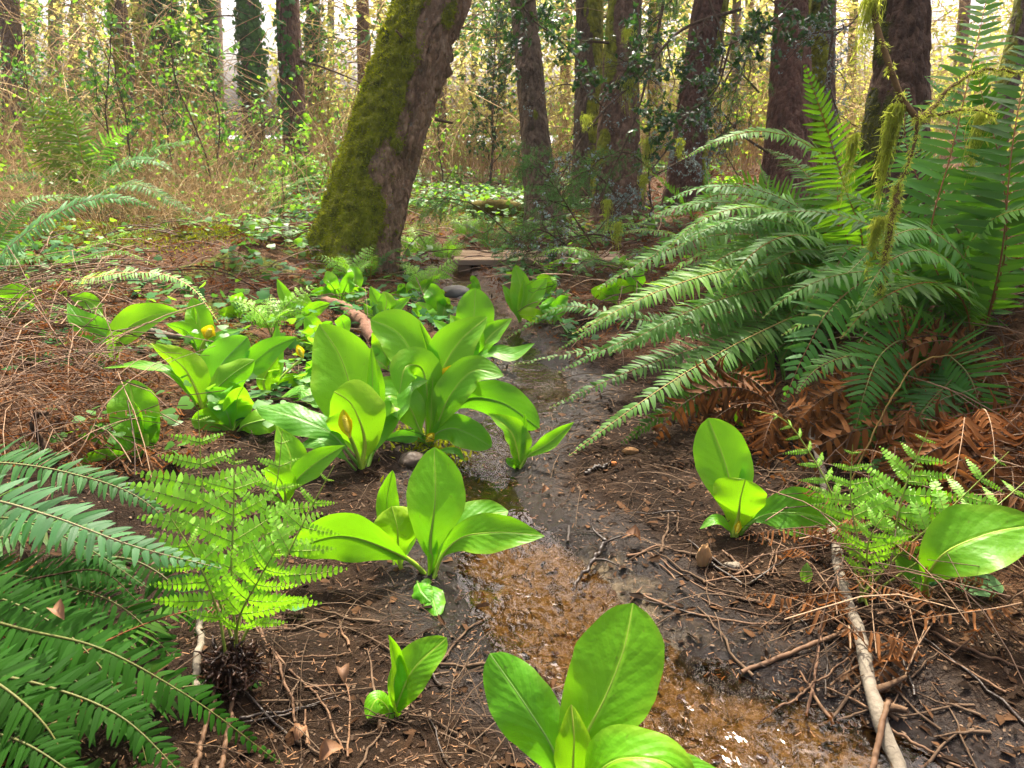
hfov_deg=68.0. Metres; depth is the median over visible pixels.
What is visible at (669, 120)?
holly branch
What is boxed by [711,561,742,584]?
twig
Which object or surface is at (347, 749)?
twig
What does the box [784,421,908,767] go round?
fallen branch
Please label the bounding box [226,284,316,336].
lady fern
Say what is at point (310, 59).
sapling
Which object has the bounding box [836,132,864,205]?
beard moss
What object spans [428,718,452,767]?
twig
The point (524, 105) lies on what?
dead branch
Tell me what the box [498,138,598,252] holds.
spruce bough
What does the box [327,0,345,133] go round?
conifer tree
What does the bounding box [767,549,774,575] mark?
twig
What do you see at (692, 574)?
twig
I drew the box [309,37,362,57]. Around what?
dead branch
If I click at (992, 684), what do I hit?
twig
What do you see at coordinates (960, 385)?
sword fern
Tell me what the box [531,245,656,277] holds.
sword fern
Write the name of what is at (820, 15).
holly branch
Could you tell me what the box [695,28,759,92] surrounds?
dead branch
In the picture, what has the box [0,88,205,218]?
sword fern
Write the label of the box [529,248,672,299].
dead branch
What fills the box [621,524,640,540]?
dry leaf
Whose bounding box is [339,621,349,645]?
twig
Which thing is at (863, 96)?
sunlit thicket
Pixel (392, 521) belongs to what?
skunk cabbage
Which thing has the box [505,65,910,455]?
sword fern
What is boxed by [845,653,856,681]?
twig
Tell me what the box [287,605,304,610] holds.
ivy leaf
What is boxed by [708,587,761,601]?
twig
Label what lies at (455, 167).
sapling
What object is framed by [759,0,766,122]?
conifer tree
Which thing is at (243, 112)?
conifer tree
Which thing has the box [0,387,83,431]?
fern stalk
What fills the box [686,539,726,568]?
twig
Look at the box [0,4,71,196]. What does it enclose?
sapling
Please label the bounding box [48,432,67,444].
seedling leaf
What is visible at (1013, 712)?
twig
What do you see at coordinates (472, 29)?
spruce curtain
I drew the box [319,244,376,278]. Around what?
lady fern
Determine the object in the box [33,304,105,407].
fern stalk
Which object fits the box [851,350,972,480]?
fern stalk
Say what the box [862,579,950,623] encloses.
fern stalk
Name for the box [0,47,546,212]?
thicket
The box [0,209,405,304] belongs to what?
dry fern scraps
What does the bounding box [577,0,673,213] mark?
dead branch
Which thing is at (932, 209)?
sword fern
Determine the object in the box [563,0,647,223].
conifer tree
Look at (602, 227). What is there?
sword fern
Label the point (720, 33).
tree branch
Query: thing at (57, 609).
dry leaf
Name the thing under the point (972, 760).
twig
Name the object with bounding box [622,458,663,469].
twig
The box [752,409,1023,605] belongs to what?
lady fern
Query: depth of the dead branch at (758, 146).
7.46 m
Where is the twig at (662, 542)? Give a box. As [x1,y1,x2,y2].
[659,513,668,552]
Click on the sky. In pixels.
(226, 23)
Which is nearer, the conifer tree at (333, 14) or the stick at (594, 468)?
the stick at (594, 468)
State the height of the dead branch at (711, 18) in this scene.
1.435 m
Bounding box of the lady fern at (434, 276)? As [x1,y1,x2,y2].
[396,258,463,285]
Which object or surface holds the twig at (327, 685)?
on the ground at (562, 520)
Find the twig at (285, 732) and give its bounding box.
[243,691,302,745]
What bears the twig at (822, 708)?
on the ground at (562, 520)
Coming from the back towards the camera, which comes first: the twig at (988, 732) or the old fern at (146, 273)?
the old fern at (146, 273)
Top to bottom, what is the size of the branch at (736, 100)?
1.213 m
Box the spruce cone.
[622,447,638,454]
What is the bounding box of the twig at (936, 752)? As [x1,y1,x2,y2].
[928,730,960,761]
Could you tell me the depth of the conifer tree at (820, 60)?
8.14 m
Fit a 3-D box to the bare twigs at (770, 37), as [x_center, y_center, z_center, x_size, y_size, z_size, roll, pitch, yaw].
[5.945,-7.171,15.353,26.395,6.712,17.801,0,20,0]
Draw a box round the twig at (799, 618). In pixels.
[764,592,816,634]
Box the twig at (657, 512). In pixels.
[628,510,679,514]
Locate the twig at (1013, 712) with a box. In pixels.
[924,637,1023,725]
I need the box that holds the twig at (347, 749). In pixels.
[345,679,350,757]
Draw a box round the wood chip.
[696,543,711,566]
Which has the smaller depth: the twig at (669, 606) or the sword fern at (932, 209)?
the twig at (669, 606)
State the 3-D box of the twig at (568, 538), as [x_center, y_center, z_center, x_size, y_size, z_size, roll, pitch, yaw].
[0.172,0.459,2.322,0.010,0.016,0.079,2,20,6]
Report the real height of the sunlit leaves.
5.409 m
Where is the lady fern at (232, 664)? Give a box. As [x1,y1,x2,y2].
[126,410,347,702]
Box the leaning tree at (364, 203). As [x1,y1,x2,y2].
[302,0,471,275]
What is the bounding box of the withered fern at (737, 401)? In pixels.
[641,352,875,478]
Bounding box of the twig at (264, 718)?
[243,697,335,723]
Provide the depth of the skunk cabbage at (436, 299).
4.62 m
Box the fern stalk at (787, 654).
[740,626,850,674]
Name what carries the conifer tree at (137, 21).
on the ground at (562, 520)
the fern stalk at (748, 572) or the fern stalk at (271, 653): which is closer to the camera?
the fern stalk at (271, 653)
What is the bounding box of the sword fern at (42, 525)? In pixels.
[0,436,221,592]
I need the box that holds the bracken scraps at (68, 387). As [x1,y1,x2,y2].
[0,272,191,474]
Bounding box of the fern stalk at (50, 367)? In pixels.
[0,354,116,387]
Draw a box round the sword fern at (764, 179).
[671,157,824,235]
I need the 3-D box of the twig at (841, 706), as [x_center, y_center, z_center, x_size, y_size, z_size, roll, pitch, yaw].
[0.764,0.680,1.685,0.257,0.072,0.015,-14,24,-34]
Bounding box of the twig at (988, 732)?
[933,730,990,737]
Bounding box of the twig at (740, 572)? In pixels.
[732,553,763,575]
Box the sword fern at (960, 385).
[781,233,1023,471]
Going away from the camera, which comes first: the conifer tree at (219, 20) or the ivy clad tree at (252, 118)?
the ivy clad tree at (252, 118)
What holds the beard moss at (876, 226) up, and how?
hanging from the mossy branch at (896, 194)
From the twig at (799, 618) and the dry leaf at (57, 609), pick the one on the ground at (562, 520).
the twig at (799, 618)
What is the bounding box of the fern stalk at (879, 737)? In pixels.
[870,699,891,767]
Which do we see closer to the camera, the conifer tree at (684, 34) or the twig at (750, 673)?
the twig at (750, 673)
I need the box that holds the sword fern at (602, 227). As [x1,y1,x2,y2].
[523,215,648,248]
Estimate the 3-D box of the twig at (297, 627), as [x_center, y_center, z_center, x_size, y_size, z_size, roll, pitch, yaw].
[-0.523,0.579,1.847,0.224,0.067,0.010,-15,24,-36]
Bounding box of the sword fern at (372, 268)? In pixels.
[338,248,399,279]
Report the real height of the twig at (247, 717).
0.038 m
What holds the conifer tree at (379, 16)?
on the ground at (562, 520)
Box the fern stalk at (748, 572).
[721,550,802,599]
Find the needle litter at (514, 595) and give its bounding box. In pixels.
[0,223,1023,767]
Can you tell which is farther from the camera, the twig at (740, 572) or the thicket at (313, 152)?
the thicket at (313, 152)
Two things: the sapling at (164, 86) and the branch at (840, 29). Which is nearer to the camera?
the branch at (840, 29)
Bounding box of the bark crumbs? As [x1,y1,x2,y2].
[0,220,1023,767]
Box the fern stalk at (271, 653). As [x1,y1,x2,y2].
[247,634,352,658]
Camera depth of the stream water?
1.84 m
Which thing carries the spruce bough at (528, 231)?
on the ground at (562, 520)
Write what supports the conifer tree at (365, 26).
on the ground at (562, 520)
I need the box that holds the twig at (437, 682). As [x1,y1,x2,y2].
[432,673,442,687]
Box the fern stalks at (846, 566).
[729,221,1023,703]
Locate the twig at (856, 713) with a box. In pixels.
[844,708,868,717]
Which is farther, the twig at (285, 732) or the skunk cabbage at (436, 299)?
the skunk cabbage at (436, 299)
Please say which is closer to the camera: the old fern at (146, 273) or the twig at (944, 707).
the twig at (944, 707)
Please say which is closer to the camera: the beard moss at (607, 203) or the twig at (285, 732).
the twig at (285, 732)
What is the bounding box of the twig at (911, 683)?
[894,631,915,696]
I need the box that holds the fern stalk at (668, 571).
[650,552,833,622]
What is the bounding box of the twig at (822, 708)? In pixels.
[799,670,830,716]
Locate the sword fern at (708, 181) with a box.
[618,161,766,282]
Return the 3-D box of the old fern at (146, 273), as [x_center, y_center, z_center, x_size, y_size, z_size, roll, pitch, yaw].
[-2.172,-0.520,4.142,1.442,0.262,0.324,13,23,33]
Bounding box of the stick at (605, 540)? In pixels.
[573,517,626,586]
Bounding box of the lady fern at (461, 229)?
[450,211,484,240]
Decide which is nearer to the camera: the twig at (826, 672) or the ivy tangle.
the twig at (826, 672)
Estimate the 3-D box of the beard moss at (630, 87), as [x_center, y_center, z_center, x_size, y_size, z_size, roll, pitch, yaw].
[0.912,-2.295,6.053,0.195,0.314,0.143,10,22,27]
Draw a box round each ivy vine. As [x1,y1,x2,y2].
[138,0,194,100]
[185,0,222,115]
[231,0,274,118]
[273,0,305,154]
[299,0,328,105]
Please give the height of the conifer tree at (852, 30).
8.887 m
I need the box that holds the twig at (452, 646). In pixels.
[440,620,481,662]
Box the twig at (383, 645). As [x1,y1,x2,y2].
[347,628,389,650]
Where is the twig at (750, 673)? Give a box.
[697,606,753,676]
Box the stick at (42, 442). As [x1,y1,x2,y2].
[29,410,55,457]
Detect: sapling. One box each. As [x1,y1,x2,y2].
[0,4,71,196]
[54,0,151,197]
[80,12,157,209]
[139,76,202,195]
[143,0,215,208]
[153,107,242,188]
[190,17,254,201]
[224,87,300,192]
[248,164,309,219]
[275,50,320,197]
[325,107,345,147]
[422,98,466,196]
[455,0,519,183]
[628,108,670,233]
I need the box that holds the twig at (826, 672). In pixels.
[825,641,827,695]
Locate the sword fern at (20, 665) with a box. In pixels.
[0,538,279,767]
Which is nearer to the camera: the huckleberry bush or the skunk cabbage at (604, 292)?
the skunk cabbage at (604, 292)
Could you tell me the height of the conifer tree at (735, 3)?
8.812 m
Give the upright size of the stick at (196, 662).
0.174 m
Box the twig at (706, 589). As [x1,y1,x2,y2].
[704,568,710,605]
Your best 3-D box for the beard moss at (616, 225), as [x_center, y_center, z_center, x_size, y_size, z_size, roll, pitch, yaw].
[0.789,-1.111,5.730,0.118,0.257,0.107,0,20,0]
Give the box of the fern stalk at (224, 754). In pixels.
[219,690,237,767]
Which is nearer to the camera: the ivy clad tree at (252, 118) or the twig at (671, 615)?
the twig at (671, 615)
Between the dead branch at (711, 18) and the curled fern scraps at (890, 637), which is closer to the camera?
the curled fern scraps at (890, 637)
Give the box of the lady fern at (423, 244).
[401,225,441,253]
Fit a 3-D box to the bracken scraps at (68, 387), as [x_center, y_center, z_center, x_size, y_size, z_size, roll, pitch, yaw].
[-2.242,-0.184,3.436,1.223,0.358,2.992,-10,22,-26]
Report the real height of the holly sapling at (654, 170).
1.193 m
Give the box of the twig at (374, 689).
[367,648,381,728]
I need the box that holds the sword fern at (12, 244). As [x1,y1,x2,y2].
[0,194,160,271]
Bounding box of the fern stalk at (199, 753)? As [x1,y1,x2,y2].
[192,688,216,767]
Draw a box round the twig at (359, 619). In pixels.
[314,608,379,623]
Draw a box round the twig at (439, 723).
[402,712,457,734]
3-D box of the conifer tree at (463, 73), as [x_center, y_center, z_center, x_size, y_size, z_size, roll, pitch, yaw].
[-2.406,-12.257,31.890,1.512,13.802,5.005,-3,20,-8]
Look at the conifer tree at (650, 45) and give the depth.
14.87 m
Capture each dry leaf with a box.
[46,598,64,619]
[293,723,306,740]
[319,738,342,761]
[336,663,348,682]
[542,484,549,492]
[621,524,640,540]
[674,487,682,495]
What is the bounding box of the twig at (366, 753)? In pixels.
[357,715,388,767]
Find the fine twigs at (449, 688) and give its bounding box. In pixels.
[133,224,957,767]
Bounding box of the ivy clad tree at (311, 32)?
[306,0,339,145]
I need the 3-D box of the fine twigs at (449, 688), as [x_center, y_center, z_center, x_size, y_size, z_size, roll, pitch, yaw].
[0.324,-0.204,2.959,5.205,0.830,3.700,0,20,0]
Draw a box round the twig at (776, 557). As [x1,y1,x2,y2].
[772,537,781,573]
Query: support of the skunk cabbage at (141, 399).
on the ground at (562, 520)
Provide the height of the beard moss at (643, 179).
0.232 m
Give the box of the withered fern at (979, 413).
[795,358,1023,499]
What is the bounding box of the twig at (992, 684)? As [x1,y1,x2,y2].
[929,645,1006,693]
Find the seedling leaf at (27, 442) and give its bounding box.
[19,441,40,458]
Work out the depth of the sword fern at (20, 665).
1.41 m
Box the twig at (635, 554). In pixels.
[626,545,669,556]
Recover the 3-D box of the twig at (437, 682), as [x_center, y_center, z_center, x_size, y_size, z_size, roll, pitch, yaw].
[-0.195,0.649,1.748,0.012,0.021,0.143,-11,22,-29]
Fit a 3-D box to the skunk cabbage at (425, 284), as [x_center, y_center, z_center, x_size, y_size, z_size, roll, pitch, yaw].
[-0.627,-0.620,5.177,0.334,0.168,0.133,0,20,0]
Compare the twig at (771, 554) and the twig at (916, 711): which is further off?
the twig at (771, 554)
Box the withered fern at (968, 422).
[767,388,1023,505]
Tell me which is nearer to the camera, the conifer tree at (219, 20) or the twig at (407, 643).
the twig at (407, 643)
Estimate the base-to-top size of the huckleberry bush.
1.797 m
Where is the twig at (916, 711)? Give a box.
[844,646,941,730]
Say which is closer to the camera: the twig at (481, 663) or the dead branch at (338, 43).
the twig at (481, 663)
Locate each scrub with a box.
[0,0,198,122]
[32,61,1023,145]
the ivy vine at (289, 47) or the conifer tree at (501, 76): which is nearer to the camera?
the ivy vine at (289, 47)
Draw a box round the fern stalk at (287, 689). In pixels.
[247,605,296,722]
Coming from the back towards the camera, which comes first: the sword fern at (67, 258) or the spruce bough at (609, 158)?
the spruce bough at (609, 158)
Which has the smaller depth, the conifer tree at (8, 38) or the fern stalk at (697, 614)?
the fern stalk at (697, 614)
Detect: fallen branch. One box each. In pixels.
[107,320,184,340]
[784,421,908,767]
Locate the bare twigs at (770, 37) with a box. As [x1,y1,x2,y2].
[233,0,1023,196]
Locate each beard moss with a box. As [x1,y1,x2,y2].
[580,113,594,131]
[599,198,613,230]
[610,220,624,249]
[615,76,638,115]
[619,25,636,47]
[637,174,650,203]
[639,136,656,180]
[675,137,685,160]
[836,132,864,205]
[849,0,886,71]
[861,215,890,283]
[870,101,907,211]
[961,106,997,185]
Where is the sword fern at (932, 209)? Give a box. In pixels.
[881,143,1023,216]
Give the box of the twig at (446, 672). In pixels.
[431,671,449,676]
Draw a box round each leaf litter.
[0,164,1023,481]
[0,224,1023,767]
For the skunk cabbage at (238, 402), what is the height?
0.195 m
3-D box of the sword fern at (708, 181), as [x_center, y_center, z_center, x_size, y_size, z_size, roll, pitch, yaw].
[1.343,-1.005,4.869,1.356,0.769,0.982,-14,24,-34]
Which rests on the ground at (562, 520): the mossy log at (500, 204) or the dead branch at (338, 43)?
the mossy log at (500, 204)
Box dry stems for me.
[0,162,721,347]
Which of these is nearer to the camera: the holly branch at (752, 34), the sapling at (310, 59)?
the holly branch at (752, 34)
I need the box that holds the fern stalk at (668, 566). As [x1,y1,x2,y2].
[647,552,831,614]
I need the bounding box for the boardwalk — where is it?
[451,250,626,271]
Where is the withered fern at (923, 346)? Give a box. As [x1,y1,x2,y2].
[842,315,1023,416]
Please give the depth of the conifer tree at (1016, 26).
7.43 m
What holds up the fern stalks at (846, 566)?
on the ground at (562, 520)
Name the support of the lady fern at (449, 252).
on the ground at (562, 520)
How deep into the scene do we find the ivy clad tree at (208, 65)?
19.81 m
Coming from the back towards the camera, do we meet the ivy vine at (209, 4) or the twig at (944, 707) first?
the ivy vine at (209, 4)
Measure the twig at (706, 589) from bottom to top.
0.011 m
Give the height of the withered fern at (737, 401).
0.417 m
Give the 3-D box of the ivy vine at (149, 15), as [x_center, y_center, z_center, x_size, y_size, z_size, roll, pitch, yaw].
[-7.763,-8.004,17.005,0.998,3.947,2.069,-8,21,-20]
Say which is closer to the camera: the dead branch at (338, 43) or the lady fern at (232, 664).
the lady fern at (232, 664)
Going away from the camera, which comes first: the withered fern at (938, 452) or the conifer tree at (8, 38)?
the withered fern at (938, 452)
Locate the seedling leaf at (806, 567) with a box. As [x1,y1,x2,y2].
[800,563,812,583]
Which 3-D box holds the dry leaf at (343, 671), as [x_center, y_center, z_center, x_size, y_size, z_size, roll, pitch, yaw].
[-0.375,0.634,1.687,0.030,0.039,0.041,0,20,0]
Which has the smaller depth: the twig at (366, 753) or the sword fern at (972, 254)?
the twig at (366, 753)
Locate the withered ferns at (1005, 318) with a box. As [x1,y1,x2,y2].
[828,182,1023,447]
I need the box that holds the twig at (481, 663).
[439,661,484,668]
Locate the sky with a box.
[0,0,1023,135]
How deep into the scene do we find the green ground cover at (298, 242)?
7.43 m
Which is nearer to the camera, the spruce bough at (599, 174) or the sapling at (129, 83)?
the spruce bough at (599, 174)
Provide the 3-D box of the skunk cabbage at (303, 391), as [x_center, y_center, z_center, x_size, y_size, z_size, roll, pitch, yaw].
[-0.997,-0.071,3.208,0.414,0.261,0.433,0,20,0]
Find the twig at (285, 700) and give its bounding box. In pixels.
[253,686,380,702]
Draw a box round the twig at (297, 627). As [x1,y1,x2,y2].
[251,615,336,631]
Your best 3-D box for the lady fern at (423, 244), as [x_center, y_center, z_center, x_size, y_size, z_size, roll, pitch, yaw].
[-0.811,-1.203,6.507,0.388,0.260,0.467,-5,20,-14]
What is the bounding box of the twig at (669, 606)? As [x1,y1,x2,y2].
[634,598,695,614]
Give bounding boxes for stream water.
[443,259,945,767]
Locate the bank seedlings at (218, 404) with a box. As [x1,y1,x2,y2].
[0,210,318,455]
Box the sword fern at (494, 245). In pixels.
[450,211,531,249]
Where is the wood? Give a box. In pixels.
[0,0,1023,159]
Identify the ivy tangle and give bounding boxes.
[155,0,211,90]
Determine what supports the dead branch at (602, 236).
on the ground at (562, 520)
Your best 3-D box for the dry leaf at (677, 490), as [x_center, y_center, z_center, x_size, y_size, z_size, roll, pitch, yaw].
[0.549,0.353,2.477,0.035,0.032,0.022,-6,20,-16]
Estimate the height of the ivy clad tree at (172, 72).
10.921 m
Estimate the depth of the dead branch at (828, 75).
5.86 m
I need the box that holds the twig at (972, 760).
[930,681,977,767]
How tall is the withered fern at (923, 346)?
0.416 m
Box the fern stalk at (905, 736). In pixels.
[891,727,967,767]
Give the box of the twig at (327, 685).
[304,683,356,688]
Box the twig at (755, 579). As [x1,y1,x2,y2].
[742,555,788,586]
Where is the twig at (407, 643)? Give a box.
[396,642,448,656]
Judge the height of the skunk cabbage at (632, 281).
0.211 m
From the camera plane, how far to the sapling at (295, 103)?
8.93 m
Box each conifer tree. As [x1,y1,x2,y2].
[0,0,33,167]
[25,0,36,111]
[47,0,62,114]
[65,0,82,109]
[82,3,98,131]
[92,0,160,130]
[104,0,141,160]
[132,21,143,106]
[214,0,228,132]
[221,0,360,179]
[241,47,264,137]
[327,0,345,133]
[335,0,370,93]
[376,2,384,37]
[432,80,446,156]
[452,21,467,138]
[459,7,493,138]
[470,28,507,151]
[510,0,565,233]
[559,0,571,139]
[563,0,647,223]
[571,0,605,208]
[646,0,679,159]
[660,0,728,207]
[681,0,688,64]
[725,0,742,163]
[744,0,757,127]
[749,0,817,206]
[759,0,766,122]
[811,0,842,199]
[843,0,931,251]
[845,0,859,136]
[946,0,970,156]
[975,0,1023,207]
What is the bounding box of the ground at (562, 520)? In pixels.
[0,138,1023,767]
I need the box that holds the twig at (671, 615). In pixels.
[656,612,695,624]
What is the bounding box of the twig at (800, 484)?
[765,475,816,486]
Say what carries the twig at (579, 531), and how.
on the ground at (562, 520)
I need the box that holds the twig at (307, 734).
[303,709,308,745]
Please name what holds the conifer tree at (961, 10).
on the ground at (562, 520)
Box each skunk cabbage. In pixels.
[0,283,34,325]
[67,292,179,365]
[71,380,159,467]
[104,335,296,410]
[166,298,240,355]
[191,386,275,434]
[218,292,245,317]
[250,324,317,405]
[256,324,427,470]
[260,426,344,503]
[265,279,329,321]
[277,361,311,387]
[293,447,543,615]
[296,315,332,350]
[310,271,366,300]
[335,315,350,330]
[339,267,362,286]
[363,286,410,318]
[364,635,447,718]
[369,332,390,370]
[370,309,539,461]
[374,470,415,569]
[390,281,424,303]
[408,279,444,293]
[411,283,452,321]
[433,288,534,360]
[467,276,480,289]
[483,603,715,767]
[488,413,573,468]
[502,266,546,322]
[519,295,567,324]
[530,274,556,297]
[591,282,618,304]
[616,267,645,293]
[692,372,721,395]
[693,418,839,537]
[733,408,742,425]
[895,504,1023,600]
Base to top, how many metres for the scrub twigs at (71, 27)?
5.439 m
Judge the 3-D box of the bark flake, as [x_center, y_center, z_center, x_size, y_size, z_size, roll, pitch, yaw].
[0.616,0.507,2.118,0.043,0.021,0.031,0,20,0]
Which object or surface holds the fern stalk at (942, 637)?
on the ground at (562, 520)
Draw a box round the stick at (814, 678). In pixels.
[781,614,831,710]
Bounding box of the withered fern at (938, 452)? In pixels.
[871,377,1023,561]
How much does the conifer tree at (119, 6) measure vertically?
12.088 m
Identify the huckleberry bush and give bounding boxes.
[231,124,332,188]
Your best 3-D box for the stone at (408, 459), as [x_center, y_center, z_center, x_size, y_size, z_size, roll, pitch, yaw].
[-0.361,0.277,2.754,0.099,0.065,0.081,0,20,0]
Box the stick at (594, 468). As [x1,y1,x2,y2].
[584,461,611,474]
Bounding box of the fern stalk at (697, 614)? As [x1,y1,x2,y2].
[643,594,846,624]
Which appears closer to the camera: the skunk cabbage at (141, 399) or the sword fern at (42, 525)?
the sword fern at (42, 525)
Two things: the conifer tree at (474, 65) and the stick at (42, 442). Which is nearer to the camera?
the stick at (42, 442)
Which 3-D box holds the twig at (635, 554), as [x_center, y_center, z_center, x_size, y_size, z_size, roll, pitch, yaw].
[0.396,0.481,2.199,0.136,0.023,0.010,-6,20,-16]
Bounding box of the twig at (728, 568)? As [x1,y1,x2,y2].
[707,564,746,571]
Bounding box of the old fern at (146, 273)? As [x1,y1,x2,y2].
[71,267,219,323]
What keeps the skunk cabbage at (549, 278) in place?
on the ground at (562, 520)
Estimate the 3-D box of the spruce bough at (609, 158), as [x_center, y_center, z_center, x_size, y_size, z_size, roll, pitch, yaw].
[0.859,-1.917,6.987,1.130,0.817,0.531,-11,22,-28]
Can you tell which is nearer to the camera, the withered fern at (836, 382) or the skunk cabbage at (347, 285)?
the withered fern at (836, 382)
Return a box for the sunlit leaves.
[644,0,1023,131]
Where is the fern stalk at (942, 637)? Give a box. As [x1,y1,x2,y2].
[906,614,1023,669]
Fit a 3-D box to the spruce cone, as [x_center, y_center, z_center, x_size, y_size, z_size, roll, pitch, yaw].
[0.440,0.250,2.816,0.066,0.036,0.034,0,20,0]
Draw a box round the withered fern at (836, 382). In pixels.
[788,341,1019,482]
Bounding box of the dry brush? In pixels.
[0,109,331,239]
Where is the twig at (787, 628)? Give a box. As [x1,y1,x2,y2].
[779,571,814,636]
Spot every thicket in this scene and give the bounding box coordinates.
[0,0,479,181]
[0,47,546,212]
[316,1,869,185]
[548,11,1023,172]
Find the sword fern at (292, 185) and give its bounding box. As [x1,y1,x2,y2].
[228,175,322,205]
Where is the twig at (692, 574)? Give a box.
[653,550,716,587]
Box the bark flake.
[724,561,739,568]
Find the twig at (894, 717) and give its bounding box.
[826,687,898,721]
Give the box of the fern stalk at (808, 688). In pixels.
[778,657,848,705]
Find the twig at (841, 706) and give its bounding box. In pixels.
[833,653,886,714]
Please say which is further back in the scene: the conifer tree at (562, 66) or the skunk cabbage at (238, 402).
the conifer tree at (562, 66)
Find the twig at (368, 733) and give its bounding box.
[355,708,424,736]
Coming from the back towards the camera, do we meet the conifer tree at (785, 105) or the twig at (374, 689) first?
the conifer tree at (785, 105)
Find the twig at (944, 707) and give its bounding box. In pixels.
[888,703,975,716]
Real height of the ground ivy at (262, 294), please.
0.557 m
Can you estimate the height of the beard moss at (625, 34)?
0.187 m
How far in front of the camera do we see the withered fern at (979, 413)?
2.29 m
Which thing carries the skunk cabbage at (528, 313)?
on the ground at (562, 520)
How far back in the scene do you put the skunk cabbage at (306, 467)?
2.44 m
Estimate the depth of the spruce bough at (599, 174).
6.60 m
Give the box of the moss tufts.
[1,192,666,481]
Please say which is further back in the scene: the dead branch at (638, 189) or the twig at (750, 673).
the dead branch at (638, 189)
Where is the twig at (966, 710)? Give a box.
[916,692,980,715]
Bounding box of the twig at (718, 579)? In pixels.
[703,568,775,582]
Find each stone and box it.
[398,451,423,467]
[443,285,469,297]
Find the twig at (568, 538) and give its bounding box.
[566,525,569,542]
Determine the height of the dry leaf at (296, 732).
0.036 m
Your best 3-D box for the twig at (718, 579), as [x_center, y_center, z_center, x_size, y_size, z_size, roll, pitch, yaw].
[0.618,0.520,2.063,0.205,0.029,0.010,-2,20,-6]
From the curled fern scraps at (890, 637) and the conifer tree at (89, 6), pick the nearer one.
the curled fern scraps at (890, 637)
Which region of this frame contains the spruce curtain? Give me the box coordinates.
[299,0,771,77]
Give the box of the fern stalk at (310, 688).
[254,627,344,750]
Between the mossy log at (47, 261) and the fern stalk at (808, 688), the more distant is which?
the mossy log at (47, 261)
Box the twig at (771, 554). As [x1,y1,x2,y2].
[760,526,780,576]
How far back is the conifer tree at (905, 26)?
4.57 m
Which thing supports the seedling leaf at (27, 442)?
on the ground at (562, 520)
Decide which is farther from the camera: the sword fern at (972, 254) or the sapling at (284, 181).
the sapling at (284, 181)
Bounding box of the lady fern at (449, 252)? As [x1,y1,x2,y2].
[425,231,465,263]
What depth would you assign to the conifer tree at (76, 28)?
25.86 m
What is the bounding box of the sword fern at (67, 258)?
[52,228,163,265]
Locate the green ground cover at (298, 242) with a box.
[240,155,743,281]
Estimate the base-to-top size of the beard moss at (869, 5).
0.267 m
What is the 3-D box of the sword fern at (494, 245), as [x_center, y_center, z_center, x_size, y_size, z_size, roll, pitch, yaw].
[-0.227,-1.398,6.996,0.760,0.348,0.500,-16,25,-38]
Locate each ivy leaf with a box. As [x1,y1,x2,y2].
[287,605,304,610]
[929,581,944,587]
[955,574,1003,596]
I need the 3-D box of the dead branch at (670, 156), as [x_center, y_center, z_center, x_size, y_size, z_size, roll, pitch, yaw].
[1.141,-1.837,5.937,2.276,1.267,0.528,-17,26,-40]
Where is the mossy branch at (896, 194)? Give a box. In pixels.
[867,6,1023,303]
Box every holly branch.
[498,0,606,95]
[594,0,676,103]
[628,41,731,166]
[648,0,814,91]
[771,0,841,46]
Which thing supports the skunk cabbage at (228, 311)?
on the ground at (562, 520)
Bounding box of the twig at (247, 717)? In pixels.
[239,704,316,719]
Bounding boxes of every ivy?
[0,160,691,341]
[1,271,311,423]
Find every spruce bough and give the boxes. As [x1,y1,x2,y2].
[408,165,542,246]
[487,202,570,271]
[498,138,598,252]
[531,150,618,218]
[549,130,657,221]
[611,0,684,78]
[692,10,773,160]
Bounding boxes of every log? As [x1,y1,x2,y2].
[0,250,68,268]
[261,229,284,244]
[320,296,372,344]
[465,199,523,217]
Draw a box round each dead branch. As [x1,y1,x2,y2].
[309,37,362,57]
[462,0,511,35]
[497,42,611,129]
[497,201,615,275]
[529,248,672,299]
[533,70,721,228]
[537,7,741,193]
[539,258,643,317]
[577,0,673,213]
[596,107,741,246]
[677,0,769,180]
[678,33,760,208]
[682,93,768,153]
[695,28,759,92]
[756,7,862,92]
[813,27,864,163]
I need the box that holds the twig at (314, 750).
[301,738,318,754]
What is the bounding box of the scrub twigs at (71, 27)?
[0,0,367,164]
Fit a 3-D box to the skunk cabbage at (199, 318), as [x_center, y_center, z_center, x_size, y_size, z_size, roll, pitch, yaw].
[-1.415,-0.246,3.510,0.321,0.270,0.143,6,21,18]
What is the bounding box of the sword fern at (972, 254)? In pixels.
[734,0,1023,408]
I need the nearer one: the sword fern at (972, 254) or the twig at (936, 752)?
the twig at (936, 752)
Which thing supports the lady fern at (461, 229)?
on the ground at (562, 520)
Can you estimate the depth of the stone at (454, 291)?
5.37 m
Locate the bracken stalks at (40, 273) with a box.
[0,244,223,530]
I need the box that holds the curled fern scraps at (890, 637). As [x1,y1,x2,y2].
[738,412,1023,698]
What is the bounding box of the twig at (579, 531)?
[553,531,602,533]
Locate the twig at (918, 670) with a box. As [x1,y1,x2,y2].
[910,652,937,678]
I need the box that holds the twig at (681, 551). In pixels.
[654,543,695,555]
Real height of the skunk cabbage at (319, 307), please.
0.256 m
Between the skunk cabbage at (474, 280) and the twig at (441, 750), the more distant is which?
the skunk cabbage at (474, 280)
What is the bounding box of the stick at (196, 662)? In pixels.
[190,565,207,709]

